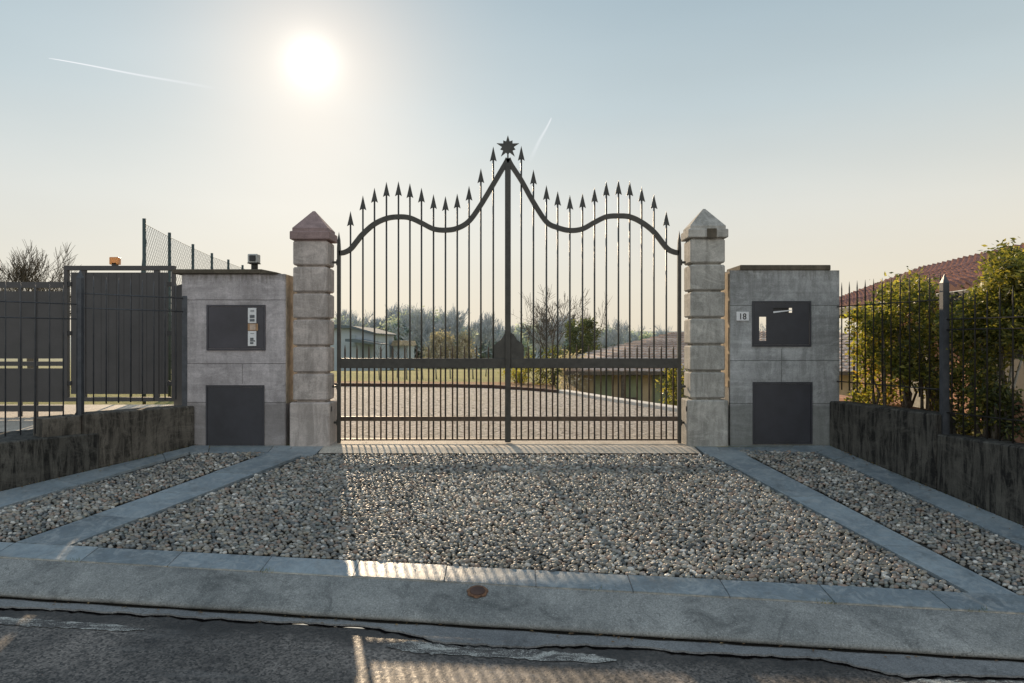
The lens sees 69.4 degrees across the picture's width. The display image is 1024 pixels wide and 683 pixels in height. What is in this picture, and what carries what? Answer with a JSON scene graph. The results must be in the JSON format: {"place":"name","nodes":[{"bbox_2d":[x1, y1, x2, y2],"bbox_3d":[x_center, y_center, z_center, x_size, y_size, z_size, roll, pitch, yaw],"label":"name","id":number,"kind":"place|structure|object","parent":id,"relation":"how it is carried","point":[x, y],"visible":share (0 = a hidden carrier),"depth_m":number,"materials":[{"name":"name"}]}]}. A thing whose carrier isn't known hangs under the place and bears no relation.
{"place":"outdoors","nodes":[
{"label":"outdoors","id":0,"kind":"place"},
{"bbox_2d":[0,405,172,431],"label":"path","id":1,"kind":"structure","parent":0,"point":[12,421],"depth_m":9.37,"materials":[{"name":"concrete"}]},
{"bbox_2d":[0,282,63,416],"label":"metal fence","id":2,"kind":"object","parent":1,"relation":"on","point":[27,352],"visible":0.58,"depth_m":8.99,"materials":[{"name":"metal"}]},
{"bbox_2d":[50,58,146,76],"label":"contrail","id":3,"kind":"object","parent":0,"point":[100,67],"visible":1,"depth_m":3000.00,"materials":[{"name":"white"}]},
{"bbox_2d":[0,331,982,446],"bbox_3d":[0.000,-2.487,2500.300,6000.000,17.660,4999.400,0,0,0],"label":"ground","id":4,"kind":"structure","parent":0,"point":[425,376],"depth_m":26.85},
{"bbox_2d":[0,240,80,367],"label":"bare tree","id":5,"kind":"object","parent":4,"relation":"on","point":[24,272],"visible":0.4,"depth_m":37.83,"materials":[{"name":"brown plant"}]},
{"bbox_2d":[0,405,193,490],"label":"wall","id":6,"kind":"structure","parent":4,"relation":"on","point":[55,446],"depth_m":7.00,"materials":[{"name":"concrete"}]},
{"bbox_2d":[0,281,76,435],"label":"railing","id":7,"kind":"object","parent":6,"relation":"on","point":[34,317],"visible":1,"depth_m":6.71,"materials":[{"name":"metal"}]},
{"bbox_2d":[76,270,186,415],"bbox_3d":[-3.784,0.092,7.451,0.077,1.550,1.129,0,0,36],"label":"railing","id":8,"kind":"object","parent":6,"relation":"on","point":[80,339],"visible":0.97,"depth_m":7.37,"materials":[{"name":"metal"}]},
{"bbox_2d":[64,266,181,404],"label":"metal gate","id":9,"kind":"structure","parent":4,"relation":"on","point":[158,278],"depth_m":8.99,"materials":[{"name":"metal"}]},
{"bbox_2d":[109,257,120,265],"bbox_3d":[-4.827,-0.972,9.000,0.115,0.105,0.060,0,0,0],"label":"warning beacon","id":10,"kind":"object","parent":9,"relation":"on","point":[114,261],"visible":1,"depth_m":8.97,"materials":[{"name":"orange plastic"}]},
{"bbox_2d":[129,218,243,404],"bbox_3d":[-6.544,-0.408,16.340,0.371,3.030,9.705,0,0,-8],"label":"chain link fence","id":11,"kind":"object","parent":4,"relation":"on","point":[144,248],"visible":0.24,"depth_m":13.05,"materials":[{"name":"metal"}]},
{"bbox_2d":[172,269,296,447],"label":"meter wall","id":12,"kind":"structure","parent":4,"relation":"on","point":[240,347],"depth_m":7.85,"materials":[{"name":"concrete"}]},
{"bbox_2d":[248,254,260,268],"bbox_3d":[-2.800,-0.854,8.031,0.114,0.183,0.110,0,0,0],"label":"security camera","id":13,"kind":"object","parent":12,"relation":"on","point":[254,260],"visible":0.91,"depth_m":7.99,"materials":[{"name":"black paint"}]},
{"bbox_2d":[331,310,354,320],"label":"woodland tree","id":14,"kind":"object","parent":4,"relation":"on","point":[342,315],"visible":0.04,"depth_m":100.54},
{"bbox_2d":[334,312,370,327],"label":"woodland tree","id":15,"kind":"object","parent":4,"relation":"on","point":[354,321],"visible":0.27,"depth_m":90.85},
{"bbox_2d":[348,310,372,326],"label":"woodland tree","id":16,"kind":"object","parent":4,"relation":"on","point":[365,317],"visible":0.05,"depth_m":97.91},
{"bbox_2d":[330,325,397,370],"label":"barn","id":17,"kind":"structure","parent":4,"relation":"on","point":[356,336],"depth_m":55.00,"materials":[{"name":"paint"}]},
{"bbox_2d":[366,316,390,329],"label":"woodland tree","id":18,"kind":"object","parent":4,"relation":"on","point":[371,323],"visible":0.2,"depth_m":97.43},
{"bbox_2d":[371,318,385,329],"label":"woodland tree","id":19,"kind":"object","parent":4,"relation":"on","point":[379,324],"visible":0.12,"depth_m":97.83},
{"bbox_2d":[375,340,382,379],"bbox_3d":[-4.383,0.601,24.415,0.418,1.339,0.169,0,0,21],"label":"sapling","id":20,"kind":"object","parent":4,"relation":"on","point":[378,357],"visible":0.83,"depth_m":24.37,"materials":[{"name":"green plant"}]},
{"bbox_2d":[375,302,404,328],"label":"woodland tree","id":21,"kind":"object","parent":4,"relation":"on","point":[389,315],"visible":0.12,"depth_m":103.57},
{"bbox_2d":[385,304,404,318],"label":"woodland tree","id":22,"kind":"object","parent":4,"relation":"on","point":[396,310],"visible":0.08,"depth_m":109.14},
{"bbox_2d":[375,315,420,356],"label":"leafy tree","id":23,"kind":"object","parent":4,"relation":"on","point":[395,325],"visible":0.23,"depth_m":93.80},
{"bbox_2d":[391,341,415,369],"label":"farmhouse","id":24,"kind":"object","parent":4,"relation":"on","point":[394,344],"visible":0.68,"depth_m":62.00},
{"bbox_2d":[385,305,428,357],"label":"leafy tree","id":25,"kind":"object","parent":4,"relation":"on","point":[417,345],"visible":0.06,"depth_m":95.53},
{"bbox_2d":[388,307,440,353],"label":"woodland tree","id":26,"kind":"object","parent":4,"relation":"on","point":[417,332],"visible":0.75,"depth_m":84.07,"materials":[{"name":"plant"}]},
{"bbox_2d":[400,306,436,355],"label":"woodland tree","id":27,"kind":"object","parent":4,"relation":"on","point":[404,319],"visible":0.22,"depth_m":94.02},
{"bbox_2d":[334,383,504,388],"bbox_3d":[-2.821,1.089,18.008,5.665,0.135,0.504,0,0,13],"label":"garden edging","id":28,"kind":"object","parent":4,"relation":"on","point":[426,385],"visible":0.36,"depth_m":17.92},
{"bbox_2d":[407,305,446,357],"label":"woodland tree","id":29,"kind":"object","parent":4,"relation":"on","point":[427,331],"visible":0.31,"depth_m":87.91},
{"bbox_2d":[419,327,448,368],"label":"leafy tree","id":30,"kind":"object","parent":4,"relation":"on","point":[437,345],"visible":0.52,"depth_m":79.57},
{"bbox_2d":[418,310,462,355],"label":"leafy tree","id":31,"kind":"object","parent":4,"relation":"on","point":[438,316],"visible":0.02,"depth_m":96.97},
{"bbox_2d":[432,312,450,334],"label":"woodland tree","id":32,"kind":"object","parent":4,"relation":"on","point":[441,321],"visible":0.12,"depth_m":92.41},
{"bbox_2d":[334,381,555,388],"bbox_3d":[-2.025,1.099,18.200,6.345,0.007,4.037,0,0,5],"label":"soil bed","id":33,"kind":"object","parent":4,"relation":"on","point":[526,385],"visible":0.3,"depth_m":19.29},
{"bbox_2d":[432,327,460,368],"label":"leafy tree","id":34,"kind":"object","parent":4,"relation":"on","point":[449,340],"visible":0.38,"depth_m":79.53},
{"bbox_2d":[448,340,453,378],"bbox_3d":[-2.158,0.635,26.123,0.169,1.374,0.418,0,0,5],"label":"sapling","id":35,"kind":"object","parent":4,"relation":"on","point":[450,357],"visible":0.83,"depth_m":26.10,"materials":[{"name":"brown plant"}]},
{"bbox_2d":[430,306,478,342],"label":"woodland tree","id":36,"kind":"object","parent":4,"relation":"on","point":[451,322],"visible":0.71,"depth_m":84.36,"materials":[{"name":"plant"}]},
{"bbox_2d":[441,321,484,357],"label":"leafy tree","id":37,"kind":"object","parent":4,"relation":"on","point":[470,339],"visible":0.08,"depth_m":91.73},
{"bbox_2d":[447,327,479,368],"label":"leafy tree","id":38,"kind":"object","parent":4,"relation":"on","point":[463,341],"visible":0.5,"depth_m":79.68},
{"bbox_2d":[475,321,501,357],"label":"woodland tree","id":39,"kind":"object","parent":4,"relation":"on","point":[488,337],"visible":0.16,"depth_m":94.43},
{"bbox_2d":[463,311,514,357],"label":"woodland tree","id":40,"kind":"object","parent":4,"relation":"on","point":[487,326],"visible":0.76,"depth_m":84.36,"materials":[{"name":"plant"}]},
{"bbox_2d":[482,328,504,357],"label":"leafy tree","id":41,"kind":"object","parent":4,"relation":"on","point":[490,352],"visible":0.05,"depth_m":93.03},
{"bbox_2d":[494,325,519,341],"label":"woodland tree","id":42,"kind":"object","parent":4,"relation":"on","point":[517,336],"visible":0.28,"depth_m":89.03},
{"bbox_2d":[487,329,535,357],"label":"leafy tree","id":43,"kind":"object","parent":4,"relation":"on","point":[524,342],"visible":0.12,"depth_m":92.21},
{"bbox_2d":[497,368,535,382],"bbox_3d":[0.094,0.843,19.556,1.044,0.846,1.073,0,0,25],"label":"shrub","id":44,"kind":"object","parent":4,"relation":"on","point":[513,376],"visible":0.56,"depth_m":19.39,"materials":[{"name":"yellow plant"}]},
{"bbox_2d":[522,322,532,349],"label":"woodland tree","id":45,"kind":"object","parent":4,"relation":"on","point":[527,333],"visible":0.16,"depth_m":99.59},
{"bbox_2d":[513,318,542,357],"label":"leafy tree","id":46,"kind":"object","parent":4,"relation":"on","point":[529,339],"visible":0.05,"depth_m":102.65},
{"bbox_2d":[504,292,554,377],"bbox_3d":[0.579,-0.316,28.163,1.615,3.389,2.868,0,0,27],"label":"bare tree","id":47,"kind":"object","parent":4,"relation":"on","point":[531,322],"visible":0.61,"depth_m":28.02,"materials":[{"name":"brown plant"}]},
{"bbox_2d":[511,386,556,392],"bbox_3d":[0.499,1.097,16.492,0.157,0.120,1.594,0,0,-41],"label":"garden edging","id":48,"kind":"object","parent":4,"relation":"on","point":[535,389],"visible":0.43,"depth_m":16.43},
{"bbox_2d":[519,351,556,384],"bbox_3d":[0.637,0.756,19.030,1.065,1.022,1.214,0,0,-24],"label":"shrub","id":49,"kind":"object","parent":4,"relation":"on","point":[542,375],"visible":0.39,"depth_m":18.85,"materials":[{"name":"green plant"}]},
{"bbox_2d":[528,321,565,357],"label":"woodland tree","id":50,"kind":"object","parent":4,"relation":"on","point":[537,345],"visible":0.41,"depth_m":85.14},
{"bbox_2d":[536,316,566,356],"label":"woodland tree","id":51,"kind":"object","parent":4,"relation":"on","point":[560,327],"visible":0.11,"depth_m":101.74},
{"bbox_2d":[518,285,590,379],"bbox_3d":[1.405,-0.339,25.838,2.493,3.411,2.638,0,0,0],"label":"bare tree","id":52,"kind":"object","parent":4,"relation":"on","point":[541,329],"visible":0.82,"depth_m":25.93,"materials":[{"name":"brown plant"}]},
{"bbox_2d":[538,341,573,385],"bbox_3d":[1.101,0.613,18.664,0.973,1.309,0.908,0,0,36],"label":"shrub","id":53,"kind":"object","parent":4,"relation":"on","point":[555,369],"visible":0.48,"depth_m":18.54,"materials":[{"name":"green plant"}]},
{"bbox_2d":[548,328,566,356],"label":"woodland tree","id":54,"kind":"object","parent":4,"relation":"on","point":[560,341],"visible":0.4,"depth_m":84.38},
{"bbox_2d":[551,333,575,355],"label":"leafy tree","id":55,"kind":"object","parent":4,"relation":"on","point":[566,343],"visible":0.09,"depth_m":100.89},
{"bbox_2d":[559,314,575,332],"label":"woodland tree","id":56,"kind":"object","parent":4,"relation":"on","point":[566,321],"visible":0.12,"depth_m":103.79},
{"bbox_2d":[555,349,590,390],"bbox_3d":[1.385,0.994,17.315,0.896,1.630,0.964,0,0,-22],"label":"shrub","id":57,"kind":"object","parent":4,"relation":"on","point":[566,376],"visible":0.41,"depth_m":17.21,"materials":[{"name":"green plant"}]},
{"bbox_2d":[556,316,601,378],"bbox_3d":[2.236,0.263,23.948,1.711,2.189,1.642,0,0,34],"label":"evergreen tree","id":58,"kind":"object","parent":4,"relation":"on","point":[588,337],"visible":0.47,"depth_m":23.79,"materials":[{"name":"green plant"}]},
{"bbox_2d":[574,299,610,351],"bbox_3d":[2.706,-0.151,24.572,1.304,3.032,1.381,0,0,0],"label":"bare tree","id":59,"kind":"object","parent":4,"relation":"on","point":[592,321],"visible":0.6,"depth_m":24.64,"materials":[{"name":"brown plant"}]},
{"bbox_2d":[595,331,608,348],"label":"woodland tree","id":60,"kind":"object","parent":4,"relation":"on","point":[603,340],"visible":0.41,"depth_m":86.76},
{"bbox_2d":[598,323,624,346],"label":"leafy tree","id":61,"kind":"object","parent":4,"relation":"on","point":[611,336],"visible":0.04,"depth_m":93.99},
{"bbox_2d":[601,331,628,347],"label":"woodland tree","id":62,"kind":"object","parent":4,"relation":"on","point":[615,337],"visible":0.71,"depth_m":86.24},
{"bbox_2d":[604,319,628,345],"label":"woodland tree","id":63,"kind":"object","parent":4,"relation":"on","point":[624,328],"visible":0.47,"depth_m":90.99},
{"bbox_2d":[559,390,676,411],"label":"kerb wall","id":64,"kind":"structure","parent":4,"relation":"on","point":[645,403],"depth_m":13.28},
{"bbox_2d":[622,326,644,342],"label":"woodland tree","id":65,"kind":"object","parent":4,"relation":"on","point":[634,338],"visible":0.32,"depth_m":87.79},
{"bbox_2d":[632,328,652,340],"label":"leafy tree","id":66,"kind":"object","parent":4,"relation":"on","point":[649,335],"visible":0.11,"depth_m":94.83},
{"bbox_2d":[655,362,687,405],"bbox_3d":[2.945,1.061,13.174,0.842,1.496,0.783,0,0,43],"label":"shrub","id":67,"kind":"object","parent":4,"relation":"on","point":[669,385],"visible":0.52,"depth_m":13.14,"materials":[{"name":"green plant"}]},
{"bbox_2d":[561,331,860,404],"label":"outbuilding","id":68,"kind":"structure","parent":4,"relation":"on","point":[660,340],"depth_m":17.65,"materials":[{"name":"paint"}]},
{"bbox_2d":[595,375,611,396],"bbox_3d":[2.160,1.532,17.635,0.420,1.450,0.070,0,0,0],"label":"door","id":69,"kind":"structure","parent":68,"relation":"in","point":[597,377],"depth_m":17.60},
{"bbox_2d":[626,375,640,400],"bbox_3d":[2.860,1.532,17.635,0.420,1.450,0.070,0,0,0],"label":"door","id":70,"kind":"structure","parent":68,"relation":"in","point":[633,377],"depth_m":17.60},
{"bbox_2d":[652,375,669,404],"bbox_3d":[3.560,1.532,17.635,0.420,1.450,0.070,0,0,0],"label":"door","id":71,"kind":"structure","parent":68,"relation":"in","point":[657,394],"depth_m":17.60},
{"bbox_2d":[721,265,838,445],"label":"meter wall","id":72,"kind":"structure","parent":4,"relation":"on","point":[781,386],"depth_m":7.85,"materials":[{"name":"concrete"}]},
{"bbox_2d":[736,312,748,320],"bbox_3d":[2.444,-0.268,7.843,0.131,0.094,0.015,0,0,0],"label":"number sign","id":73,"kind":"object","parent":72,"relation":"attached to","point":[742,316],"visible":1,"depth_m":7.84,"materials":[{"name":"white ceramic"}]},
{"bbox_2d":[839,333,860,392],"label":"house","id":74,"kind":"structure","parent":4,"relation":"on","point":[845,338],"depth_m":20.85,"materials":[{"name":"paint"}]},
{"bbox_2d":[838,301,918,406],"bbox_3d":[3.848,0.211,7.927,0.742,1.414,1.472,0,0,16],"label":"yellow shrub","id":75,"kind":"object","parent":4,"relation":"on","point":[863,396],"visible":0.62,"depth_m":7.73,"materials":[{"name":"green plant"}]},
{"bbox_2d":[839,395,936,410],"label":"garden wall","id":76,"kind":"structure","parent":4,"relation":"on","point":[841,397],"depth_m":8.15,"materials":[{"name":"concrete"}]},
{"bbox_2d":[850,266,950,410],"bbox_3d":[3.990,0.068,7.575,0.962,1.692,1.868,0,0,21],"label":"laurel shrub","id":77,"kind":"object","parent":4,"relation":"on","point":[914,338],"visible":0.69,"depth_m":7.25,"materials":[{"name":"green plant"}]},
{"bbox_2d":[830,401,1023,525],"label":"wall","id":78,"kind":"structure","parent":4,"relation":"on","point":[921,448],"depth_m":6.48,"materials":[{"name":"concrete"}]},
{"bbox_2d":[837,272,948,433],"bbox_3d":[3.615,0.102,7.175,0.068,1.450,1.512,0,0,-13],"label":"railing","id":79,"kind":"object","parent":78,"relation":"on","point":[943,299],"visible":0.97,"depth_m":6.74,"materials":[{"name":"metal"}]},
{"bbox_2d":[946,289,1023,442],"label":"railing","id":80,"kind":"object","parent":78,"relation":"on","point":[986,329],"visible":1,"depth_m":6.05,"materials":[{"name":"metal"}]},
{"bbox_2d":[839,243,1023,419],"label":"house","id":81,"kind":"structure","parent":4,"relation":"on","point":[958,272],"depth_m":10.10,"materials":[{"name":"tile"}]},
{"bbox_2d":[922,305,1020,437],"bbox_3d":[4.095,0.262,6.622,0.683,1.309,1.180,0,0,0],"label":"ivy shrub","id":82,"kind":"object","parent":4,"relation":"on","point":[993,357],"visible":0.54,"depth_m":6.40,"materials":[{"name":"green plant"}]},
{"bbox_2d":[935,237,1023,441],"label":"ivy tree","id":83,"kind":"object","parent":4,"relation":"on","point":[1004,267],"visible":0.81,"depth_m":6.12,"materials":[{"name":"green plant"}]},
{"bbox_2d":[971,374,1023,441],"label":"shrub","id":84,"kind":"object","parent":4,"relation":"on","point":[1007,401],"visible":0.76,"depth_m":6.11,"materials":[{"name":"green plant"}]},
{"bbox_2d":[973,336,1022,440],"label":"climbing stems","id":85,"kind":"object","parent":4,"relation":"on","point":[1015,381],"visible":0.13,"depth_m":6.38,"materials":[{"name":"brown plant"}]},
{"bbox_2d":[1014,401,1023,442],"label":"garden wall","id":86,"kind":"structure","parent":4,"relation":"on","point":[1018,439],"depth_m":6.01,"materials":[{"name":"ceramic"}]},
{"bbox_2d":[330,386,676,437],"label":"gravel yard","id":87,"kind":"structure","parent":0,"point":[496,413],"depth_m":11.47,"materials":[{"name":"gravel"}]},
{"bbox_2d":[0,558,1023,659],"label":"pavement","id":88,"kind":"structure","parent":0,"point":[921,631],"depth_m":4.49,"materials":[{"name":"concrete"}]},
{"bbox_2d":[467,585,487,597],"bbox_3d":[-0.216,1.562,4.623,0.137,0.045,0.112,0,0,0],"label":"manhole cover","id":89,"kind":"object","parent":88,"relation":"on","point":[476,591],"visible":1,"depth_m":4.61,"materials":[{"name":"metal"}]},
{"bbox_2d":[0,597,1023,661],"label":"kerb groove dirt","id":90,"kind":"structure","parent":88,"relation":"on","point":[640,637],"depth_m":4.36,"materials":[{"name":"soil"}]},
{"bbox_2d":[0,609,1023,682],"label":"road","id":91,"kind":"structure","parent":0,"point":[165,649],"depth_m":3.96,"materials":[{"name":"asphalt"}]},
{"bbox_2d":[0,617,143,630],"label":"road marking","id":92,"kind":"object","parent":91,"relation":"on","point":[26,622],"visible":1,"depth_m":4.38,"materials":[{"name":"paint"}]},
{"bbox_2d":[386,641,616,662],"bbox_3d":[-0.074,1.718,4.081,1.290,0.021,0.175,0,0,8],"label":"road marking","id":93,"kind":"object","parent":91,"relation":"on","point":[419,647],"visible":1,"depth_m":4.09,"materials":[{"name":"paint"}]},
{"bbox_2d":[0,598,1023,677],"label":"gutter","id":94,"kind":"object","parent":91,"relation":"on","point":[901,665],"visible":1,"depth_m":4.21,"materials":[{"name":"concrete"}]},
{"bbox_2d":[0,608,1023,679],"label":"road crack","id":95,"kind":"object","parent":91,"relation":"on","point":[684,653],"visible":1,"depth_m":4.17,"materials":[{"name":"black"}]},
{"bbox_2d":[905,678,1023,682],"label":"road marking","id":96,"kind":"object","parent":91,"relation":"on","point":[922,680],"visible":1,"depth_m":3.82,"materials":[{"name":"paint"}]},
{"bbox_2d":[0,451,1023,592],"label":"driveway","id":97,"kind":"structure","parent":0,"point":[703,573],"depth_m":5.68,"materials":[{"name":"gravel"}]},
{"bbox_2d":[0,446,191,508],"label":"stone kerb strip","id":98,"kind":"object","parent":97,"relation":"on","point":[14,496],"visible":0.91,"depth_m":6.72,"materials":[{"name":"stone"}]},
{"bbox_2d":[0,451,263,542],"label":"pebble paving","id":99,"kind":"structure","parent":97,"relation":"on","point":[42,506],"depth_m":6.30,"materials":[{"name":"gravel"}]},
{"bbox_2d":[16,451,308,545],"bbox_3d":[-2.805,1.307,6.452,0.391,0.360,2.695,0,0,26],"label":"stone kerb strip","id":100,"kind":"object","parent":97,"relation":"on","point":[97,524],"visible":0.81,"depth_m":6.13,"materials":[{"name":"stone"}]},
{"bbox_2d":[290,211,336,445],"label":"gate pillar","id":101,"kind":"structure","parent":97,"relation":"on","point":[313,407],"depth_m":7.83,"materials":[{"name":"stone"}]},
{"bbox_2d":[319,438,699,452],"bbox_3d":[-0.025,1.117,7.985,3.890,0.037,0.930,0,0,0],"label":"threshold","id":102,"kind":"object","parent":97,"relation":"on","point":[509,447],"visible":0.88,"depth_m":7.76,"materials":[{"name":"concrete"}]},
{"bbox_2d":[337,136,518,442],"bbox_3d":[-0.906,-0.567,8.000,1.965,3.325,0.064,0,0,0],"label":"gate leaf","id":103,"kind":"object","parent":102,"relation":"on","point":[501,354],"visible":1,"depth_m":7.99,"materials":[{"name":"metal"}]},
{"bbox_2d":[506,147,680,442],"bbox_3d":[0.881,-0.511,8.000,1.891,3.211,0.048,0,0,0],"label":"gate leaf","id":104,"kind":"object","parent":102,"relation":"on","point":[519,360],"visible":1,"depth_m":7.99,"materials":[{"name":"metal"}]},
{"bbox_2d":[189,445,830,457],"bbox_3d":[0.000,1.143,7.635,6.832,0.089,0.390,0,0,0],"label":"stone kerb strip","id":105,"kind":"object","parent":97,"relation":"on","point":[311,450],"visible":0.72,"depth_m":7.71,"materials":[{"name":"stone"}]},
{"bbox_2d":[0,542,1023,613],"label":"stone kerb strip","id":106,"kind":"object","parent":97,"relation":"on","point":[904,598],"visible":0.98,"depth_m":4.76,"materials":[{"name":"stone"}]},
{"bbox_2d":[92,549,834,602],"bbox_3d":[-0.300,1.520,4.821,9.893,0.191,0.218,0,0,7],"label":"joint mortar","id":107,"kind":"object","parent":106,"relation":"on","point":[446,570],"visible":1,"depth_m":4.80,"materials":[{"name":"concrete"}]},
{"bbox_2d":[0,438,1023,660],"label":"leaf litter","id":108,"kind":"object","parent":97,"relation":"on","point":[532,630],"visible":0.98,"depth_m":4.49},
{"bbox_2d":[22,445,1018,611],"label":"joint weeds","id":109,"kind":"object","parent":97,"relation":"on","point":[615,586],"visible":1,"depth_m":5.65,"materials":[{"name":"green plant"}]},
{"bbox_2d":[681,209,727,446],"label":"gate pillar","id":110,"kind":"structure","parent":97,"relation":"on","point":[704,405],"depth_m":7.83,"materials":[{"name":"grey stone"}]},
{"bbox_2d":[704,450,1017,594],"bbox_3d":[2.579,1.355,6.088,0.345,0.469,3.264,0,0,-16],"label":"stone kerb strip","id":111,"kind":"object","parent":97,"relation":"on","point":[940,567],"visible":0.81,"depth_m":5.61,"materials":[{"name":"stone"}]},
{"bbox_2d":[740,449,1023,594],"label":"pebble paving","id":112,"kind":"structure","parent":97,"relation":"on","point":[930,531],"depth_m":5.82,"materials":[{"name":"gravel"}]},
{"bbox_2d":[817,447,1023,547],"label":"stone kerb strip","id":113,"kind":"object","parent":97,"relation":"on","point":[983,518],"visible":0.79,"depth_m":6.25,"materials":[{"name":"stone"}]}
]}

